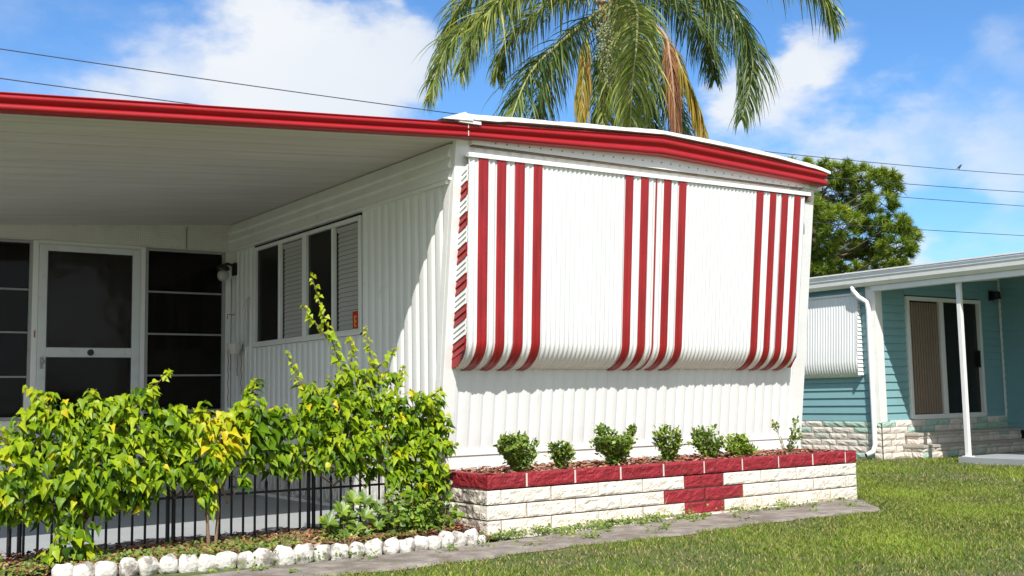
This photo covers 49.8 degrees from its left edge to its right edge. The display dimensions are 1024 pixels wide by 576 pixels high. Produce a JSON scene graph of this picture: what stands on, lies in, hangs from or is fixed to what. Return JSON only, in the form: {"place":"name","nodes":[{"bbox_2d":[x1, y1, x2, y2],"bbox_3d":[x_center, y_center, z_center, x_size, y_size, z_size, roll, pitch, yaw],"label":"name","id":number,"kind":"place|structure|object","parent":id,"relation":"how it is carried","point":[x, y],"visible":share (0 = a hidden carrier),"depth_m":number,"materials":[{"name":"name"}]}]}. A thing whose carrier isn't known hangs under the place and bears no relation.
{"place":"outdoors","nodes":[
{"label":"outdoors","id":0,"kind":"place"},
{"bbox_2d":[0,78,1018,191],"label":"power line","id":1,"kind":"object","parent":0,"point":[197,104],"visible":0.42,"depth_m":17.16,"materials":[{"name":"black rubber"}]},
{"bbox_2d":[0,48,1021,174],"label":"power line","id":2,"kind":"object","parent":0,"point":[396,105],"visible":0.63,"depth_m":18.27,"materials":[{"name":"black rubber"}]},
{"bbox_2d":[0,0,1023,268],"label":"sky","id":3,"kind":"structure","parent":0,"point":[935,84],"materials":[{"name":"blue"}]},
{"bbox_2d":[193,499,879,575],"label":"concrete path","id":4,"kind":"structure","parent":0,"point":[414,559],"depth_m":7.46,"materials":[{"name":"grey concrete"}]},
{"bbox_2d":[0,496,873,575],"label":"ground cover","id":5,"kind":"object","parent":4,"relation":"on","point":[601,525],"visible":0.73,"depth_m":7.41,"materials":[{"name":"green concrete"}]},
{"bbox_2d":[138,451,1023,575],"bbox_3d":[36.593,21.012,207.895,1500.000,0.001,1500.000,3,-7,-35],"label":"lawn","id":6,"kind":"structure","parent":0,"point":[961,572],"depth_m":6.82,"materials":[{"name":"plant"}]},
{"bbox_2d":[0,490,380,558],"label":"carport floor","id":7,"kind":"structure","parent":6,"relation":"on","point":[112,534],"depth_m":9.03,"materials":[{"name":"grey concrete"}]},
{"bbox_2d":[0,520,492,575],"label":"mulch bed","id":8,"kind":"object","parent":6,"relation":"on","point":[383,540],"visible":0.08,"depth_m":7.48,"materials":[{"name":"brown wood"}]},
{"bbox_2d":[51,563,73,575],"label":"edging stone","id":9,"kind":"object","parent":8,"relation":"on","point":[66,569],"visible":1,"depth_m":6.27,"materials":[{"name":"white stone"}]},
{"bbox_2d":[73,561,94,575],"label":"edging stone","id":10,"kind":"object","parent":8,"relation":"on","point":[86,568],"visible":1,"depth_m":6.32,"materials":[{"name":"white stone"}]},
{"bbox_2d":[0,368,187,564],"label":"leafy shrub","id":11,"kind":"object","parent":8,"relation":"on","point":[88,485],"visible":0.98,"depth_m":6.76,"materials":[{"name":"green plant"}]},
{"bbox_2d":[94,561,117,575],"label":"edging stone","id":12,"kind":"object","parent":8,"relation":"on","point":[106,568],"visible":1,"depth_m":6.37,"materials":[{"name":"white stone"}]},
{"bbox_2d":[119,557,137,575],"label":"edging stone","id":13,"kind":"object","parent":8,"relation":"on","point":[128,566],"visible":1,"depth_m":6.42,"materials":[{"name":"white stone"}]},
{"bbox_2d":[138,556,158,575],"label":"edging stone","id":14,"kind":"object","parent":8,"relation":"on","point":[148,565],"visible":1,"depth_m":6.47,"materials":[{"name":"white stone"}]},
{"bbox_2d":[158,553,177,573],"bbox_3d":[-2.047,1.649,6.551,0.104,0.139,0.115,-15,-12,40],"label":"edging stone","id":15,"kind":"object","parent":8,"relation":"on","point":[168,563],"visible":0.94,"depth_m":6.52,"materials":[{"name":"white stone"}]},
{"bbox_2d":[178,554,197,572],"bbox_3d":[-1.938,1.656,6.602,0.119,0.122,0.090,10,-6,-31],"label":"edging stone","id":16,"kind":"object","parent":8,"relation":"on","point":[188,563],"visible":0.76,"depth_m":6.57,"materials":[{"name":"white stone"}]},
{"bbox_2d":[198,554,215,571],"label":"edging stone","id":17,"kind":"object","parent":8,"relation":"on","point":[206,562],"visible":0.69,"depth_m":6.60,"materials":[{"name":"white stone"}]},
{"bbox_2d":[6,440,428,558],"bbox_3d":[-1.921,1.473,7.817,3.063,0.785,0.049,3,-7,-34],"label":"iron fence","id":18,"kind":"object","parent":8,"relation":"on","point":[21,533],"visible":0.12,"depth_m":7.76,"materials":[{"name":"black metal"}]},
{"bbox_2d":[144,378,296,544],"bbox_3d":[-1.924,1.182,7.428,1.162,1.149,0.485,3,-7,-35],"label":"leafy shrub","id":19,"kind":"object","parent":8,"relation":"on","point":[256,429],"visible":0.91,"depth_m":7.37,"materials":[{"name":"green plant"}]},
{"bbox_2d":[215,551,238,569],"bbox_3d":[-1.736,1.660,6.686,0.148,0.126,0.098,6,-5,-41],"label":"edging stone","id":20,"kind":"object","parent":8,"relation":"on","point":[225,558],"visible":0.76,"depth_m":6.65,"materials":[{"name":"white stone"}]},
{"bbox_2d":[237,551,254,567],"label":"edging stone","id":21,"kind":"object","parent":8,"relation":"on","point":[245,557],"visible":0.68,"depth_m":6.70,"materials":[{"name":"white stone"}]},
{"bbox_2d":[253,548,275,567],"bbox_3d":[-1.522,1.669,6.777,0.140,0.156,0.109,-1,-3,-45],"label":"edging stone","id":22,"kind":"object","parent":8,"relation":"on","point":[261,554],"visible":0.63,"depth_m":6.74,"materials":[{"name":"white stone"}]},
{"bbox_2d":[273,545,295,565],"bbox_3d":[-1.409,1.673,6.835,0.133,0.170,0.109,-6,-6,-18],"label":"edging stone","id":23,"kind":"object","parent":8,"relation":"on","point":[284,555],"visible":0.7,"depth_m":6.80,"materials":[{"name":"white stone"}]},
{"bbox_2d":[293,543,313,563],"bbox_3d":[-1.304,1.666,6.890,0.133,0.144,0.101,3,-2,-34],"label":"edging stone","id":24,"kind":"object","parent":8,"relation":"on","point":[305,550],"visible":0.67,"depth_m":6.85,"materials":[{"name":"white stone"}]},
{"bbox_2d":[313,544,331,561],"bbox_3d":[-1.194,1.673,6.950,0.127,0.124,0.102,-1,-8,-39],"label":"edging stone","id":25,"kind":"object","parent":8,"relation":"on","point":[324,548],"visible":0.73,"depth_m":6.91,"materials":[{"name":"white stone"}]},
{"bbox_2d":[330,543,348,559],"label":"edging stone","id":26,"kind":"object","parent":8,"relation":"on","point":[338,548],"visible":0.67,"depth_m":6.96,"materials":[{"name":"white stone"}]},
{"bbox_2d":[316,488,396,540],"bbox_3d":[-1.045,1.578,7.636,0.631,0.358,0.254,3,-7,-35],"label":"plant","id":27,"kind":"object","parent":8,"relation":"on","point":[345,514],"visible":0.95,"depth_m":7.62,"materials":[{"name":"green plant"}]},
{"bbox_2d":[349,541,365,557],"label":"edging stone","id":28,"kind":"object","parent":8,"relation":"on","point":[357,547],"visible":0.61,"depth_m":7.02,"materials":[{"name":"white stone"}]},
{"bbox_2d":[273,272,458,506],"bbox_3d":[-1.067,0.836,8.038,1.446,1.911,0.701,3,-7,-35],"label":"leafy shrub","id":29,"kind":"object","parent":8,"relation":"on","point":[323,434],"visible":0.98,"depth_m":8.02,"materials":[{"name":"green plant"}]},
{"bbox_2d":[364,538,382,556],"bbox_3d":[-0.897,1.684,7.104,0.128,0.146,0.108,6,-7,-25],"label":"edging stone","id":30,"kind":"object","parent":8,"relation":"on","point":[375,544],"visible":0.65,"depth_m":7.07,"materials":[{"name":"white stone"}]},
{"bbox_2d":[382,537,399,554],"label":"edging stone","id":31,"kind":"object","parent":8,"relation":"on","point":[391,545],"visible":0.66,"depth_m":7.13,"materials":[{"name":"white stone"}]},
{"bbox_2d":[399,538,414,552],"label":"edging stone","id":32,"kind":"object","parent":8,"relation":"on","point":[407,544],"visible":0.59,"depth_m":7.19,"materials":[{"name":"white stone"}]},
{"bbox_2d":[373,478,464,533],"bbox_3d":[-0.680,1.598,7.966,0.644,0.424,0.358,5,-8,-44],"label":"bush","id":33,"kind":"object","parent":8,"relation":"on","point":[420,516],"visible":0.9,"depth_m":7.87,"materials":[{"name":"green plant"}]},
{"bbox_2d":[414,535,428,550],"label":"edging stone","id":34,"kind":"object","parent":8,"relation":"on","point":[421,543],"visible":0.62,"depth_m":7.28,"materials":[{"name":"white stone"}]},
{"bbox_2d":[428,535,442,549],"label":"edging stone","id":35,"kind":"object","parent":8,"relation":"on","point":[435,542],"visible":0.66,"depth_m":7.34,"materials":[{"name":"white stone"}]},
{"bbox_2d":[438,531,454,547],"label":"edging stone","id":36,"kind":"object","parent":8,"relation":"on","point":[447,537],"visible":0.52,"depth_m":7.41,"materials":[{"name":"white stone"}]},
{"bbox_2d":[452,531,466,546],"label":"edging stone","id":37,"kind":"object","parent":8,"relation":"on","point":[460,538],"visible":0.62,"depth_m":7.48,"materials":[{"name":"white stone"}]},
{"bbox_2d":[464,528,478,545],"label":"edging stone","id":38,"kind":"object","parent":8,"relation":"on","point":[471,535],"visible":0.62,"depth_m":7.55,"materials":[{"name":"white stone"}]},
{"bbox_2d":[478,535,486,543],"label":"edging stone","id":39,"kind":"object","parent":8,"relation":"on","point":[483,537],"visible":0.56,"depth_m":7.63,"materials":[{"name":"white stone"}]},
{"bbox_2d":[279,486,834,546],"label":"weeds","id":40,"kind":"object","parent":8,"relation":"on","point":[597,517],"visible":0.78,"depth_m":9.29,"materials":[{"name":"green plant"}]},
{"bbox_2d":[0,92,830,513],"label":"mobile home","id":41,"kind":"object","parent":6,"relation":"on","point":[544,282],"visible":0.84,"depth_m":9.81,"materials":[{"name":"white metal"}]},
{"bbox_2d":[0,238,32,420],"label":"screen window","id":42,"kind":"structure","parent":41,"relation":"in","point":[16,260],"depth_m":11.20,"materials":[{"name":"glass"}]},
{"bbox_2d":[34,244,140,443],"bbox_3d":[-4.430,0.582,11.534,1.065,2.045,0.100,3,-7,-35],"label":"screen door","id":43,"kind":"structure","parent":41,"relation":"in","point":[88,315],"depth_m":11.57,"materials":[{"name":"white metal"}]},
{"bbox_2d":[143,247,225,413],"bbox_3d":[-3.613,0.474,12.188,0.900,1.800,0.054,3,-7,-35],"label":"screen window","id":44,"kind":"structure","parent":41,"relation":"in","point":[196,362],"depth_m":12.20,"materials":[{"name":"glass"}]},
{"bbox_2d":[227,297,248,406],"bbox_3d":[-3.039,0.706,12.080,0.185,1.193,0.457,3,-7,-35],"label":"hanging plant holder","id":45,"kind":"object","parent":41,"relation":"hanging from","point":[234,348],"visible":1,"depth_m":12.00,"materials":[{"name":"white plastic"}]},
{"bbox_2d":[252,233,303,347],"bbox_3d":[-2.389,0.047,11.382,0.098,1.075,1.286,3,-7,-35],"label":"window","id":46,"kind":"structure","parent":41,"relation":"in","point":[268,258],"depth_m":11.39,"materials":[{"name":"white paint"}]},
{"bbox_2d":[302,215,362,340],"bbox_3d":[-1.674,-0.067,10.369,0.098,1.075,1.196,3,-7,-35],"label":"window","id":47,"kind":"structure","parent":41,"relation":"in","point":[320,244],"depth_m":10.34,"materials":[{"name":"white paint"}]},
{"bbox_2d":[413,0,849,138],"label":"palm tree","id":48,"kind":"object","parent":6,"relation":"on","point":[627,57],"visible":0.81,"depth_m":16.92,"materials":[{"name":"green plant"}]},
{"bbox_2d":[435,449,856,539],"bbox_3d":[1.325,1.676,9.376,4.167,0.471,0.970,3,-7,-35],"label":"block planter","id":49,"kind":"object","parent":6,"relation":"on","point":[545,499],"visible":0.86,"depth_m":8.80,"materials":[{"name":"white stone"}]},
{"bbox_2d":[493,430,539,471],"bbox_3d":[0.033,1.274,8.460,0.339,0.379,0.355,3,-7,-35],"label":"planter shrub","id":50,"kind":"object","parent":49,"relation":"in","point":[515,451],"visible":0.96,"depth_m":8.41,"materials":[{"name":"green plant"}]},
{"bbox_2d":[544,440,576,468],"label":"planter shrub","id":51,"kind":"object","parent":49,"relation":"in","point":[561,455],"visible":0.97,"depth_m":8.71,"materials":[{"name":"green plant"}]},
{"bbox_2d":[589,422,637,464],"bbox_3d":[0.849,1.299,9.025,0.481,0.409,0.371,3,-7,-35],"label":"planter shrub","id":52,"kind":"object","parent":49,"relation":"in","point":[612,449],"visible":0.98,"depth_m":8.96,"materials":[{"name":"green plant"}]},
{"bbox_2d":[652,421,685,461],"bbox_3d":[1.334,1.333,9.423,0.287,0.402,0.275,-4,-6,25],"label":"planter shrub","id":53,"kind":"object","parent":49,"relation":"in","point":[674,440],"visible":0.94,"depth_m":9.38,"materials":[{"name":"green plant"}]},
{"bbox_2d":[687,424,726,457],"bbox_3d":[1.701,1.384,9.710,0.356,0.370,0.306,-1,-6,2],"label":"planter shrub","id":54,"kind":"object","parent":49,"relation":"in","point":[708,446],"visible":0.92,"depth_m":9.64,"materials":[{"name":"green plant"}]},
{"bbox_2d":[722,433,760,457],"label":"planter shrub","id":55,"kind":"object","parent":49,"relation":"in","point":[737,445],"visible":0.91,"depth_m":9.89,"materials":[{"name":"green plant"}]},
{"bbox_2d":[771,416,802,452],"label":"planter shrub","id":56,"kind":"object","parent":49,"relation":"in","point":[789,446],"visible":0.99,"depth_m":10.24,"materials":[{"name":"green plant"}]},
{"bbox_2d":[787,155,926,279],"bbox_3d":[8.422,-0.088,29.832,5.423,7.806,4.742,-3,-6,19],"label":"tree","id":57,"kind":"object","parent":6,"relation":"on","point":[830,255],"visible":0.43,"depth_m":29.12,"materials":[{"name":"green plant"}]},
{"bbox_2d":[801,251,1023,459],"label":"neighbour home","id":58,"kind":"object","parent":6,"relation":"on","point":[919,361],"visible":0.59,"depth_m":16.87,"materials":[{"name":"teal plastic"}]},
{"bbox_2d":[903,296,986,419],"bbox_3d":[6.777,1.095,17.267,1.960,1.867,0.124,3,-7,-35],"label":"sliding door","id":59,"kind":"structure","parent":58,"relation":"in","point":[946,323],"depth_m":17.22,"materials":[{"name":"white paint"}]},
{"bbox_2d":[958,452,1023,465],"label":"patio","id":60,"kind":"structure","parent":6,"relation":"on","point":[1016,458],"depth_m":14.80,"materials":[{"name":"white concrete"}]},
{"bbox_2d":[812,222,1023,235],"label":"power line","id":61,"kind":"object","parent":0,"point":[917,229],"visible":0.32,"depth_m":29.43,"materials":[{"name":"black rubber"}]},
{"bbox_2d":[826,191,1019,205],"bbox_3d":[8.841,-2.955,27.721,78.001,3.248,0.016,3,-7,-35],"label":"power line","id":62,"kind":"object","parent":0,"point":[921,198],"visible":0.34,"depth_m":28.99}
]}

